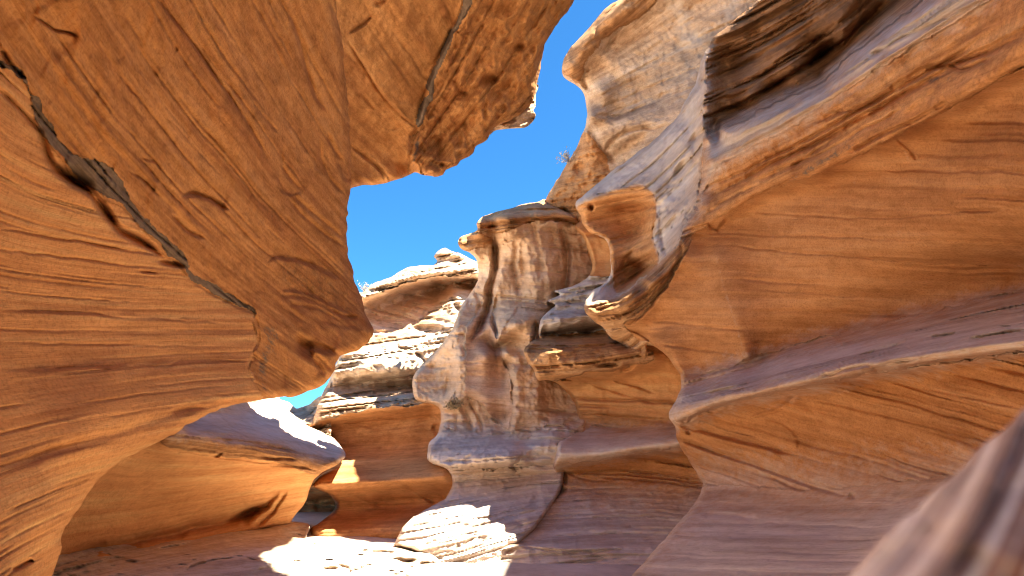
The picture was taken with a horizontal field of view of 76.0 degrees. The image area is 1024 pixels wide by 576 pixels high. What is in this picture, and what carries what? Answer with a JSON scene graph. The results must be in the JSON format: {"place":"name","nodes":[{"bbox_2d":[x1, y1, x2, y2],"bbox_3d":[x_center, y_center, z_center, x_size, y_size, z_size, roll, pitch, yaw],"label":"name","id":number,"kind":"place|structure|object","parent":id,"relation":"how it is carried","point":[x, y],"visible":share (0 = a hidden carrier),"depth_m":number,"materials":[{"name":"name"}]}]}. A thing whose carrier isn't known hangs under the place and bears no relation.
{"place":"outdoors","nodes":[
{"label":"outdoors","id":0,"kind":"place"},
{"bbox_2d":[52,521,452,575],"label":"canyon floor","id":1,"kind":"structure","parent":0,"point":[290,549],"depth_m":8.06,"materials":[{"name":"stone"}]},
{"bbox_2d":[279,0,617,407],"label":"sky","id":2,"kind":"structure","parent":0,"point":[394,226],"materials":[{"name":"blue"}]},
{"bbox_2d":[336,0,573,187],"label":"overhanging ceiling","id":3,"kind":"structure","parent":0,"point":[436,88],"depth_m":11.71,"materials":[{"name":"orange stone"}]},
{"bbox_2d":[292,511,640,575],"bbox_3d":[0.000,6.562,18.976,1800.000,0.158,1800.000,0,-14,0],"label":"ground","id":4,"kind":"structure","parent":0,"point":[456,568],"depth_m":10.11,"materials":[{"name":"stone"}]},
{"bbox_2d":[0,0,373,575],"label":"canyon wall","id":5,"kind":"structure","parent":4,"relation":"on","point":[175,181],"depth_m":4.76,"materials":[{"name":"orange stone"}]},
{"bbox_2d":[60,397,345,556],"bbox_3d":[-4.844,2.874,11.141,3.484,3.496,15.032,0,-14,-2],"label":"scooped ledge","id":6,"kind":"object","parent":4,"relation":"on","point":[256,465],"visible":0.66,"depth_m":8.85,"materials":[{"name":"orange stone"}]},
{"bbox_2d":[298,470,335,511],"bbox_3d":[-6.332,6.641,21.198,2.776,2.688,8.482,5,-15,-19],"label":"passage rock","id":7,"kind":"object","parent":4,"relation":"on","point":[317,500],"visible":0.09,"depth_m":19.70,"materials":[{"name":"orange stone"}]},
{"bbox_2d":[297,248,478,538],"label":"stepped cliff","id":8,"kind":"structure","parent":4,"relation":"on","point":[384,478],"depth_m":17.34,"materials":[{"name":"orange stone"}]},
{"bbox_2d":[280,396,330,435],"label":"stone slab","id":9,"kind":"structure","parent":8,"relation":"on","point":[306,413],"depth_m":21.73,"materials":[{"name":"grey stone"}]},
{"bbox_2d":[357,280,369,292],"bbox_3d":[-5.281,0.019,23.275,0.838,0.502,0.734,0,-14,0],"label":"desert shrub","id":10,"kind":"object","parent":8,"relation":"on","point":[364,287],"visible":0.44,"depth_m":23.18,"materials":[{"name":"white plant"}]},
{"bbox_2d":[394,199,591,562],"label":"capped pillar","id":11,"kind":"structure","parent":4,"relation":"on","point":[509,425],"depth_m":15.50,"materials":[{"name":"beige stone"}]},
{"bbox_2d":[443,395,463,410],"bbox_3d":[-1.382,2.717,15.508,0.543,0.374,0.497,9,-16,-31],"label":"grass tuft","id":12,"kind":"object","parent":11,"relation":"attached to","point":[450,405],"visible":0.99,"depth_m":15.39,"materials":[{"name":"brown plant"}]},
{"bbox_2d":[485,220,702,564],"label":"recessed wall","id":13,"kind":"structure","parent":4,"relation":"on","point":[631,488],"depth_m":13.20,"materials":[{"name":"orange stone"}]},
{"bbox_2d":[575,0,1023,575],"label":"banded wall","id":14,"kind":"structure","parent":4,"relation":"on","point":[805,218],"depth_m":8.37,"materials":[{"name":"orange stone"}]},
{"bbox_2d":[546,0,756,261],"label":"weathered cliff","id":15,"kind":"structure","parent":14,"relation":"attached to","point":[630,69],"depth_m":16.44,"materials":[{"name":"stone"}]},
{"bbox_2d":[556,146,574,163],"bbox_3d":[1.505,-3.746,18.467,0.573,0.471,0.560,8,-16,-28],"label":"desert shrub","id":16,"kind":"object","parent":15,"relation":"on","point":[564,155],"visible":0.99,"depth_m":18.40,"materials":[{"name":"grey plant"}]},
{"bbox_2d":[850,409,1023,575],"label":"boulder","id":17,"kind":"object","parent":4,"relation":"on","point":[967,519],"visible":1,"depth_m":0.24,"materials":[{"name":"brown stone"}]},
{"bbox_2d":[490,84,537,133],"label":"rim block","id":18,"kind":"structure","parent":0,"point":[525,117],"depth_m":14.07,"materials":[{"name":"stone"}]}
]}

